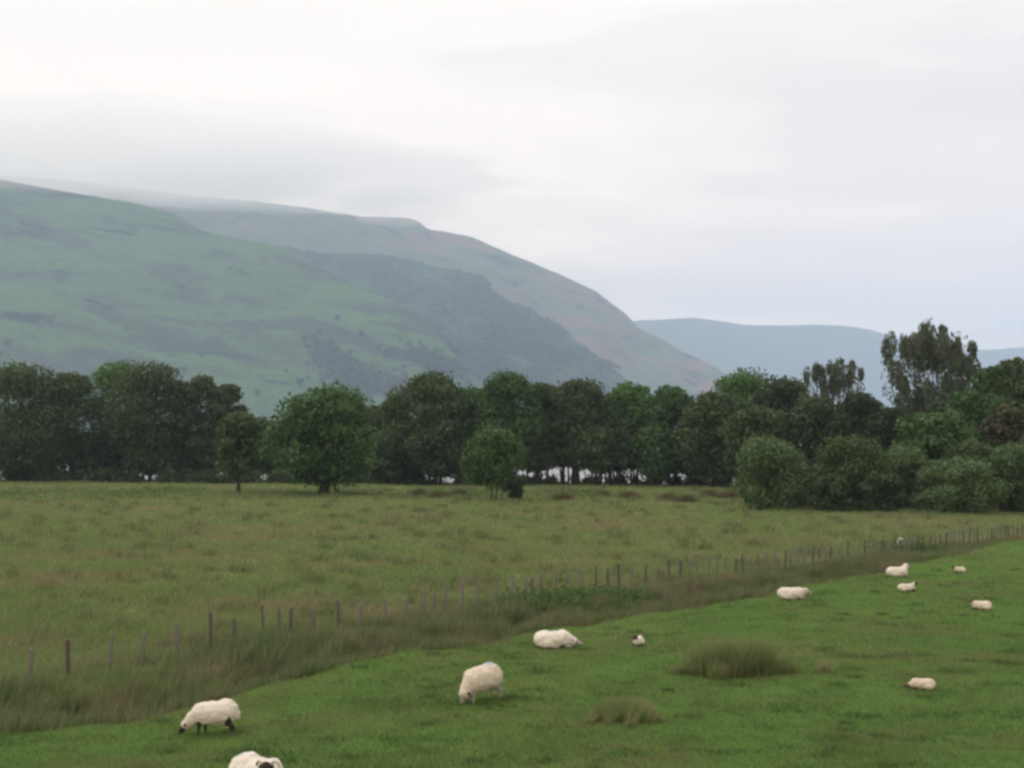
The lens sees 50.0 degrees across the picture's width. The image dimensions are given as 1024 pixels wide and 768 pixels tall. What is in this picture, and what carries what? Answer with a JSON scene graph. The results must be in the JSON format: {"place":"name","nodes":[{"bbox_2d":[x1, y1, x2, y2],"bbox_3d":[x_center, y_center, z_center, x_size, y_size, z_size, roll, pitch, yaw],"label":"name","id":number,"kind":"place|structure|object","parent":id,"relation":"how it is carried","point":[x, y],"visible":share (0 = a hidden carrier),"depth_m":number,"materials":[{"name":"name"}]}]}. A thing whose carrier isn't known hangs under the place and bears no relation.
{"place":"outdoors","nodes":[
{"label":"outdoors","id":0,"kind":"place"},
{"bbox_2d":[0,180,482,443],"bbox_3d":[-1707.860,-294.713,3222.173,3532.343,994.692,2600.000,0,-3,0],"label":"green hillside","id":1,"kind":"structure","parent":0,"point":[89,284],"depth_m":2760.57,"materials":[{"name":"green plant"}]},
{"bbox_2d":[3,338,11,345],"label":"hillside tree","id":2,"kind":"object","parent":1,"relation":"on","point":[7,341],"visible":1,"depth_m":2337.84,"materials":[{"name":"green plant"}]},
{"bbox_2d":[296,377,304,385],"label":"hillside tree","id":3,"kind":"object","parent":1,"relation":"on","point":[299,381],"visible":1,"depth_m":2321.06,"materials":[{"name":"green plant"}]},
{"bbox_2d":[357,329,364,335],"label":"hillside tree","id":4,"kind":"object","parent":1,"relation":"on","point":[360,332],"visible":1,"depth_m":2615.47,"materials":[{"name":"green plant"}]},
{"bbox_2d":[302,327,480,400],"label":"copse","id":5,"kind":"object","parent":1,"relation":"on","point":[363,377],"visible":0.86,"depth_m":2450.90,"materials":[{"name":"green plant"}]},
{"bbox_2d":[0,465,734,483],"bbox_3d":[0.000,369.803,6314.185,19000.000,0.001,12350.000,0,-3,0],"label":"water","id":6,"kind":"structure","parent":0,"point":[556,472],"depth_m":299.95,"materials":[{"name":"grey liquid"}]},
{"bbox_2d":[0,175,749,427],"bbox_3d":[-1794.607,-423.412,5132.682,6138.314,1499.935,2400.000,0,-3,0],"label":"moorland ridge","id":7,"kind":"structure","parent":0,"point":[599,325],"depth_m":5100.88,"materials":[{"name":"green plant"}]},
{"bbox_2d":[280,246,634,406],"bbox_3d":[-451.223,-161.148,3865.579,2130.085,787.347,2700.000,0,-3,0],"label":"wooded spur","id":8,"kind":"structure","parent":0,"point":[428,275],"depth_m":3526.74,"materials":[{"name":"green plant"}]},
{"bbox_2d":[285,246,651,406],"bbox_3d":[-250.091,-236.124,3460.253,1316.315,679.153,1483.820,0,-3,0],"label":"wood","id":9,"kind":"object","parent":8,"relation":"on","point":[524,347],"visible":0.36,"depth_m":3441.75,"materials":[{"name":"green plant"}]},
{"bbox_2d":[0,537,1023,767],"bbox_3d":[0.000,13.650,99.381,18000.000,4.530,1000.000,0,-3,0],"label":"pasture","id":10,"kind":"structure","parent":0,"point":[981,619],"depth_m":25.43,"materials":[{"name":"green plant"}]},
{"bbox_2d":[177,698,239,734],"bbox_3d":[-6.247,6.873,22.646,1.277,0.760,0.531,0,-3,-3],"label":"sheep","id":11,"kind":"object","parent":10,"relation":"on","point":[225,711],"visible":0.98,"depth_m":22.49},
{"bbox_2d":[229,751,282,767],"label":"sheep","id":12,"kind":"object","parent":10,"relation":"on","point":[251,759],"visible":1,"depth_m":17.81},
{"bbox_2d":[458,662,502,703],"bbox_3d":[-0.694,6.780,24.907,1.216,0.873,0.647,3,-4,-38],"label":"sheep","id":13,"kind":"object","parent":10,"relation":"on","point":[486,676],"visible":0.98,"depth_m":24.67},
{"bbox_2d":[534,629,581,648],"bbox_3d":[1.344,7.516,32.402,1.429,0.537,0.759,0,-3,-8],"label":"sheep","id":14,"kind":"object","parent":10,"relation":"on","point":[545,639],"visible":0.99,"depth_m":32.17},
{"bbox_2d":[579,690,667,727],"bbox_3d":[2.266,6.770,22.951,1.750,0.655,1.664,-3,-5,44],"label":"rush clump","id":15,"kind":"object","parent":10,"relation":"on","point":[626,711],"visible":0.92,"depth_m":22.87,"materials":[{"name":"green plant"}]},
{"bbox_2d":[633,635,644,645],"bbox_3d":[3.703,7.538,32.357,0.337,0.336,0.725,-1,-3,20],"label":"lamb","id":16,"kind":"object","parent":10,"relation":"on","point":[638,640],"visible":0.99,"depth_m":32.19},
{"bbox_2d":[663,628,837,680],"bbox_3d":[6.150,6.878,28.287,4.412,1.331,2.712,-1,-3,19],"label":"rush clump","id":17,"kind":"object","parent":10,"relation":"on","point":[721,660],"visible":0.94,"depth_m":28.16,"materials":[{"name":"green plant"}]},
{"bbox_2d":[777,587,811,599],"bbox_3d":[11.009,8.156,42.802,1.321,0.489,0.684,0,-3,4],"label":"sheep","id":18,"kind":"object","parent":10,"relation":"on","point":[788,593],"visible":0.99,"depth_m":42.59},
{"bbox_2d":[886,563,909,576],"bbox_3d":[17.605,8.473,49.949,1.228,0.605,0.669,1,-3,-12],"label":"sheep","id":19,"kind":"object","parent":10,"relation":"on","point":[901,571],"visible":1,"depth_m":49.72},
{"bbox_2d":[898,581,917,591],"bbox_3d":[16.091,8.227,44.603,0.844,0.391,0.395,0,-3,-2],"label":"lamb","id":20,"kind":"object","parent":10,"relation":"on","point":[906,587],"visible":1,"depth_m":44.48},
{"bbox_2d":[903,678,935,689],"bbox_3d":[9.800,7.215,26.436,0.768,0.271,0.342,0,-3,8],"label":"lamb","id":21,"kind":"object","parent":10,"relation":"on","point":[923,683],"visible":1,"depth_m":26.34},
{"bbox_2d":[951,565,965,572],"bbox_3d":[20.846,8.634,51.272,0.721,0.335,0.345,1,-3,-15],"label":"lamb","id":22,"kind":"object","parent":10,"relation":"on","point":[959,569],"visible":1,"depth_m":51.17},
{"bbox_2d":[967,598,991,609],"bbox_3d":[16.705,7.865,39.246,0.863,0.398,0.413,0,-3,4],"label":"lamb","id":23,"kind":"object","parent":10,"relation":"on","point":[983,605],"visible":1,"depth_m":39.12},
{"bbox_2d":[0,479,1023,723],"bbox_3d":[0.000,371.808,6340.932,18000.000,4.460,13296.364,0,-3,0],"label":"marsh field","id":24,"kind":"structure","parent":0,"point":[404,487],"depth_m":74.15,"materials":[{"name":"green plant"}]},
{"bbox_2d":[0,440,66,478],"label":"scrub tree","id":25,"kind":"object","parent":24,"relation":"on","point":[31,472],"visible":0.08,"depth_m":200.96,"materials":[{"name":"green plant"}]},
{"bbox_2d":[0,355,76,480],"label":"broadleaf tree","id":26,"kind":"object","parent":24,"relation":"on","point":[25,429],"visible":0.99,"depth_m":193.84,"materials":[{"name":"green plant"}]},
{"bbox_2d":[28,370,103,472],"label":"broadleaf tree","id":27,"kind":"object","parent":24,"relation":"on","point":[77,387],"visible":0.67,"depth_m":199.71,"materials":[{"name":"green plant"}]},
{"bbox_2d":[78,358,151,455],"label":"broadleaf tree","id":28,"kind":"object","parent":24,"relation":"on","point":[105,378],"visible":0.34,"depth_m":204.92,"materials":[{"name":"green plant"}]},
{"bbox_2d":[101,431,148,476],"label":"scrub tree","id":29,"kind":"object","parent":24,"relation":"on","point":[113,450],"visible":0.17,"depth_m":201.25,"materials":[{"name":"green plant"}]},
{"bbox_2d":[100,360,197,480],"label":"broadleaf tree","id":30,"kind":"object","parent":24,"relation":"on","point":[130,412],"visible":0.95,"depth_m":195.99,"materials":[{"name":"green plant"}]},
{"bbox_2d":[132,425,178,478],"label":"scrub tree","id":31,"kind":"object","parent":24,"relation":"on","point":[153,473],"visible":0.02,"depth_m":201.95,"materials":[{"name":"green plant"}]},
{"bbox_2d":[157,380,206,473],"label":"broadleaf tree","id":32,"kind":"object","parent":24,"relation":"on","point":[185,384],"visible":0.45,"depth_m":198.95,"materials":[{"name":"green plant"}]},
{"bbox_2d":[173,429,220,473],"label":"scrub tree","id":33,"kind":"object","parent":24,"relation":"on","point":[194,467],"visible":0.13,"depth_m":201.61,"materials":[{"name":"green plant"}]},
{"bbox_2d":[177,372,235,471],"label":"broadleaf tree","id":34,"kind":"object","parent":24,"relation":"on","point":[201,441],"visible":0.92,"depth_m":197.40,"materials":[{"name":"green plant"}]},
{"bbox_2d":[207,383,250,473],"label":"broadleaf tree","id":35,"kind":"object","parent":24,"relation":"on","point":[233,390],"visible":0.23,"depth_m":201.35,"materials":[{"name":"green plant"}]},
{"bbox_2d":[213,409,265,490],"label":"broadleaf tree","id":36,"kind":"object","parent":24,"relation":"on","point":[237,453],"visible":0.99,"depth_m":150.35,"materials":[{"name":"green plant"}]},
{"bbox_2d":[231,415,272,475],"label":"scrub tree","id":37,"kind":"object","parent":24,"relation":"on","point":[263,420],"visible":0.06,"depth_m":194.55,"materials":[{"name":"green plant"}]},
{"bbox_2d":[258,420,287,474],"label":"broadleaf tree","id":38,"kind":"object","parent":24,"relation":"on","point":[270,466],"visible":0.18,"depth_m":194.29,"materials":[{"name":"green plant"}]},
{"bbox_2d":[255,379,382,494],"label":"oak tree","id":39,"kind":"object","parent":24,"relation":"on","point":[317,433],"visible":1,"depth_m":140.06,"materials":[{"name":"green plant"}]},
{"bbox_2d":[0,464,734,484],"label":"undergrowth","id":40,"kind":"object","parent":24,"relation":"on","point":[108,475],"visible":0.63,"depth_m":188.62,"materials":[{"name":"green plant"}]},
{"bbox_2d":[357,405,384,476],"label":"broadleaf tree","id":41,"kind":"object","parent":24,"relation":"on","point":[374,407],"visible":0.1,"depth_m":188.28,"materials":[{"name":"green plant"}]},
{"bbox_2d":[0,485,742,506],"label":"bank grass","id":42,"kind":"structure","parent":24,"relation":"on","point":[142,492],"depth_m":142.25,"materials":[{"name":"green plant"}]},
{"bbox_2d":[365,429,414,483],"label":"scrub tree","id":43,"kind":"object","parent":24,"relation":"on","point":[388,442],"visible":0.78,"depth_m":178.84,"materials":[{"name":"green plant"}]},
{"bbox_2d":[369,399,412,433],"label":"broadleaf tree","id":44,"kind":"object","parent":24,"relation":"on","point":[381,416],"visible":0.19,"depth_m":186.55,"materials":[{"name":"green plant"}]},
{"bbox_2d":[411,488,425,495],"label":"sedge tussock","id":45,"kind":"object","parent":24,"relation":"on","point":[419,491],"visible":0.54,"depth_m":139.70,"materials":[{"name":"green plant"}]},
{"bbox_2d":[376,369,478,479],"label":"broadleaf tree","id":46,"kind":"object","parent":24,"relation":"on","point":[427,389],"visible":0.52,"depth_m":181.34,"materials":[{"name":"green plant"}]},
{"bbox_2d":[399,418,471,484],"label":"scrub tree","id":47,"kind":"object","parent":24,"relation":"on","point":[447,452],"visible":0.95,"depth_m":176.19,"materials":[{"name":"green plant"}]},
{"bbox_2d":[427,490,447,498],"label":"sedge tussock","id":48,"kind":"object","parent":24,"relation":"on","point":[437,493],"visible":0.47,"depth_m":133.19,"materials":[{"name":"plant"}]},
{"bbox_2d":[446,488,469,495],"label":"sedge tussock","id":49,"kind":"object","parent":24,"relation":"on","point":[461,491],"visible":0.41,"depth_m":139.85,"materials":[{"name":"plant"}]},
{"bbox_2d":[438,384,484,473],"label":"broadleaf tree","id":50,"kind":"object","parent":24,"relation":"on","point":[462,391],"visible":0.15,"depth_m":185.51,"materials":[{"name":"green plant"}]},
{"bbox_2d":[459,401,499,447],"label":"broadleaf tree","id":51,"kind":"object","parent":24,"relation":"on","point":[472,417],"visible":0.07,"depth_m":184.25,"materials":[{"name":"green plant"}]},
{"bbox_2d":[458,425,526,499],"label":"broadleaf tree","id":52,"kind":"object","parent":24,"relation":"on","point":[488,446],"visible":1,"depth_m":127.39,"materials":[{"name":"green plant"}]},
{"bbox_2d":[465,367,551,478],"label":"broadleaf tree","id":53,"kind":"object","parent":24,"relation":"on","point":[501,392],"visible":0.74,"depth_m":179.21,"materials":[{"name":"green plant"}]},
{"bbox_2d":[0,533,1023,735],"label":"rushes","id":54,"kind":"object","parent":24,"relation":"on","point":[449,630],"visible":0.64,"depth_m":33.22,"materials":[{"name":"green plant"}]},
{"bbox_2d":[0,484,1023,648],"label":"tussock grass","id":55,"kind":"structure","parent":24,"relation":"on","point":[431,516],"depth_m":67.50,"materials":[{"name":"green plant"}]},
{"bbox_2d":[1,524,1022,679],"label":"field fence","id":56,"kind":"object","parent":24,"relation":"on","point":[67,647],"visible":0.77,"depth_m":44.44,"materials":[{"name":"brown wood"}]},
{"bbox_2d":[500,475,526,498],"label":"bush","id":57,"kind":"object","parent":24,"relation":"on","point":[515,490],"visible":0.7,"depth_m":132.01,"materials":[{"name":"green plant"}]},
{"bbox_2d":[515,422,560,484],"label":"scrub tree","id":58,"kind":"object","parent":24,"relation":"on","point":[545,463],"visible":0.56,"depth_m":179.58,"materials":[{"name":"green plant"}]},
{"bbox_2d":[522,381,562,483],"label":"broadleaf tree","id":59,"kind":"object","parent":24,"relation":"on","point":[544,389],"visible":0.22,"depth_m":184.77,"materials":[{"name":"green plant"}]},
{"bbox_2d":[547,405,570,481],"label":"broadleaf tree","id":60,"kind":"object","parent":24,"relation":"on","point":[563,468],"visible":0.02,"depth_m":188.93,"materials":[{"name":"green plant"}]},
{"bbox_2d":[549,492,576,500],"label":"sedge tussock","id":61,"kind":"object","parent":24,"relation":"on","point":[558,496],"visible":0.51,"depth_m":129.63,"materials":[{"name":"plant"}]},
{"bbox_2d":[542,416,587,483],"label":"scrub tree","id":62,"kind":"object","parent":24,"relation":"on","point":[560,466],"visible":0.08,"depth_m":182.38,"materials":[{"name":"green plant"}]},
{"bbox_2d":[547,377,614,484],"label":"broadleaf tree","id":63,"kind":"object","parent":24,"relation":"on","point":[583,401],"visible":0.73,"depth_m":178.51,"materials":[{"name":"green plant"}]},
{"bbox_2d":[564,426,626,485],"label":"scrub tree","id":64,"kind":"object","parent":24,"relation":"on","point":[600,463],"visible":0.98,"depth_m":174.10,"materials":[{"name":"green plant"}]},
{"bbox_2d":[593,490,611,495],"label":"sedge tussock","id":65,"kind":"object","parent":24,"relation":"on","point":[604,492],"visible":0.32,"depth_m":137.02,"materials":[{"name":"green plant"}]},
{"bbox_2d":[592,392,625,478],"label":"broadleaf tree","id":66,"kind":"object","parent":24,"relation":"on","point":[608,398],"visible":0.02,"depth_m":189.00,"materials":[{"name":"green plant"}]},
{"bbox_2d":[589,416,645,485],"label":"scrub tree","id":67,"kind":"object","parent":24,"relation":"on","point":[624,428],"visible":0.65,"depth_m":175.69,"materials":[{"name":"green plant"}]},
{"bbox_2d":[612,490,643,498],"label":"sedge tussock","id":68,"kind":"object","parent":24,"relation":"on","point":[626,494],"visible":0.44,"depth_m":133.38,"materials":[{"name":"plant"}]},
{"bbox_2d":[606,380,653,483],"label":"broadleaf tree","id":69,"kind":"object","parent":24,"relation":"on","point":[630,399],"visible":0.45,"depth_m":181.24,"materials":[{"name":"green plant"}]},
{"bbox_2d":[620,423,689,485],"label":"tree","id":70,"kind":"object","parent":24,"relation":"on","point":[656,464],"visible":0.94,"depth_m":173.38,"materials":[{"name":"green plant"}]},
{"bbox_2d":[654,492,676,500],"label":"sedge tussock","id":71,"kind":"object","parent":24,"relation":"on","point":[667,496],"visible":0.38,"depth_m":127.37,"materials":[{"name":"plant"}]},
{"bbox_2d":[638,384,694,484],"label":"broadleaf tree","id":72,"kind":"object","parent":24,"relation":"on","point":[673,402],"visible":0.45,"depth_m":177.85,"materials":[{"name":"green plant"}]},
{"bbox_2d":[670,494,701,502],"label":"sedge tussock","id":73,"kind":"object","parent":24,"relation":"on","point":[685,498],"visible":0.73,"depth_m":122.02,"materials":[{"name":"plant"}]},
{"bbox_2d":[669,434,712,485],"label":"scrub tree","id":74,"kind":"object","parent":24,"relation":"on","point":[687,477],"visible":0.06,"depth_m":176.73,"materials":[{"name":"green plant"}]},
{"bbox_2d":[671,389,745,486],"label":"broadleaf tree","id":75,"kind":"object","parent":24,"relation":"on","point":[706,414],"visible":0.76,"depth_m":169.60,"materials":[{"name":"green plant"}]},
{"bbox_2d":[700,488,719,496],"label":"sedge tussock","id":76,"kind":"object","parent":24,"relation":"on","point":[712,492],"visible":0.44,"depth_m":137.02,"materials":[{"name":"plant"}]},
{"bbox_2d":[470,536,979,618],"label":"nettles","id":77,"kind":"object","parent":24,"relation":"on","point":[572,595],"visible":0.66,"depth_m":42.85,"materials":[{"name":"green plant"}]},
{"bbox_2d":[713,490,740,498],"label":"sedge tussock","id":78,"kind":"object","parent":24,"relation":"on","point":[727,493],"visible":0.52,"depth_m":129.90,"materials":[{"name":"plant"}]},
{"bbox_2d":[711,367,768,480],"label":"broadleaf tree","id":79,"kind":"object","parent":24,"relation":"on","point":[742,388],"visible":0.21,"depth_m":178.19,"materials":[{"name":"green plant"}]},
{"bbox_2d":[720,404,792,487],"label":"broadleaf tree","id":80,"kind":"object","parent":24,"relation":"on","point":[761,420],"visible":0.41,"depth_m":148.63,"materials":[{"name":"green plant"}]},
{"bbox_2d":[731,435,813,509],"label":"willow bush","id":81,"kind":"object","parent":24,"relation":"on","point":[767,458],"visible":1,"depth_m":107.48,"materials":[{"name":"green plant"}]},
{"bbox_2d":[748,374,810,461],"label":"broadleaf tree","id":82,"kind":"object","parent":24,"relation":"on","point":[781,393],"visible":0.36,"depth_m":166.32,"materials":[{"name":"green plant"}]},
{"bbox_2d":[782,463,824,506],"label":"willow bush","id":83,"kind":"object","parent":24,"relation":"on","point":[800,501],"visible":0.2,"depth_m":111.62,"materials":[{"name":"green plant"}]},
{"bbox_2d":[786,394,852,470],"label":"broadleaf tree","id":84,"kind":"object","parent":24,"relation":"on","point":[811,419],"visible":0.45,"depth_m":146.02,"materials":[{"name":"green plant"}]},
{"bbox_2d":[798,358,864,449],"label":"birch tree","id":85,"kind":"object","parent":24,"relation":"on","point":[834,384],"visible":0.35,"depth_m":156.71,"materials":[{"name":"green plant"}]},
{"bbox_2d":[806,474,856,511],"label":"willow bush","id":86,"kind":"object","parent":24,"relation":"on","point":[826,495],"visible":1,"depth_m":103.96,"materials":[{"name":"green plant"}]},
{"bbox_2d":[809,431,889,509],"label":"willow bush","id":87,"kind":"object","parent":24,"relation":"on","point":[855,460],"visible":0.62,"depth_m":107.33,"materials":[{"name":"green plant"}]},
{"bbox_2d":[838,391,885,441],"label":"broadleaf tree","id":88,"kind":"object","parent":24,"relation":"on","point":[862,407],"visible":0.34,"depth_m":152.77,"materials":[{"name":"green plant"}]},
{"bbox_2d":[856,470,909,512],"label":"willow bush","id":89,"kind":"object","parent":24,"relation":"on","point":[875,496],"visible":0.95,"depth_m":103.76,"materials":[{"name":"green plant"}]},
{"bbox_2d":[861,405,912,473],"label":"broadleaf tree","id":90,"kind":"object","parent":24,"relation":"on","point":[882,426],"visible":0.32,"depth_m":148.37,"materials":[{"name":"green plant"}]},
{"bbox_2d":[882,445,940,507],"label":"willow bush","id":91,"kind":"object","parent":24,"relation":"on","point":[906,463],"visible":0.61,"depth_m":110.58,"materials":[{"name":"green plant"}]},
{"bbox_2d":[880,317,978,439],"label":"birch tree","id":92,"kind":"object","parent":24,"relation":"on","point":[923,349],"visible":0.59,"depth_m":144.75,"materials":[{"name":"green plant"}]},
{"bbox_2d":[917,389,959,413],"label":"broadleaf tree","id":93,"kind":"object","parent":24,"relation":"on","point":[940,403],"visible":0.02,"depth_m":136.54,"materials":[{"name":"green plant"}]},
{"bbox_2d":[886,409,992,502],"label":"broadleaf tree","id":94,"kind":"object","parent":24,"relation":"on","point":[932,435],"visible":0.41,"depth_m":118.70,"materials":[{"name":"green plant"}]},
{"bbox_2d":[908,454,1015,513],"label":"willow bush","id":95,"kind":"object","parent":24,"relation":"on","point":[957,478],"visible":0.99,"depth_m":101.68,"materials":[{"name":"green plant"}]},
{"bbox_2d":[943,354,981,391],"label":"birch tree","id":96,"kind":"object","parent":24,"relation":"on","point":[966,384],"visible":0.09,"depth_m":149.65,"materials":[{"name":"green plant"}]},
{"bbox_2d":[944,439,998,507],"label":"willow bush","id":97,"kind":"object","parent":24,"relation":"on","point":[979,450],"visible":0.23,"depth_m":110.83,"materials":[{"name":"green plant"}]},
{"bbox_2d":[943,387,1011,439],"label":"broadleaf tree","id":98,"kind":"object","parent":24,"relation":"on","point":[978,406],"visible":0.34,"depth_m":127.15,"materials":[{"name":"green plant"}]},
{"bbox_2d":[968,364,1014,406],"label":"broadleaf tree","id":99,"kind":"object","parent":24,"relation":"on","point":[984,379],"visible":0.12,"depth_m":135.17,"materials":[{"name":"green plant"}]},
{"bbox_2d":[978,403,1023,480],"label":"broadleaf tree","id":100,"kind":"object","parent":24,"relation":"on","point":[1003,423],"visible":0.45,"depth_m":120.47,"materials":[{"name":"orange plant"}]},
{"bbox_2d":[987,436,1023,505],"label":"willow bush","id":101,"kind":"object","parent":24,"relation":"on","point":[1009,459],"visible":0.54,"depth_m":106.89,"materials":[{"name":"green plant"}]},
{"bbox_2d":[991,357,1023,409],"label":"broadleaf tree","id":102,"kind":"object","parent":24,"relation":"on","point":[1015,375],"visible":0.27,"depth_m":133.27,"materials":[{"name":"green plant"}]},
{"bbox_2d":[999,481,1023,512],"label":"willow bush","id":103,"kind":"object","parent":24,"relation":"on","point":[1016,503],"visible":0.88,"depth_m":102.98,"materials":[{"name":"green plant"}]},
{"bbox_2d":[0,0,1023,349],"label":"sky","id":104,"kind":"structure","parent":0,"point":[853,163],"materials":[{"name":"white"}]},
{"bbox_2d":[633,318,1023,445],"bbox_3d":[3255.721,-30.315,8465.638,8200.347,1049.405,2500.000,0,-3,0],"label":"distant hill","id":105,"kind":"structure","parent":0,"point":[726,348],"depth_m":8449.11,"materials":[{"name":"grey"}]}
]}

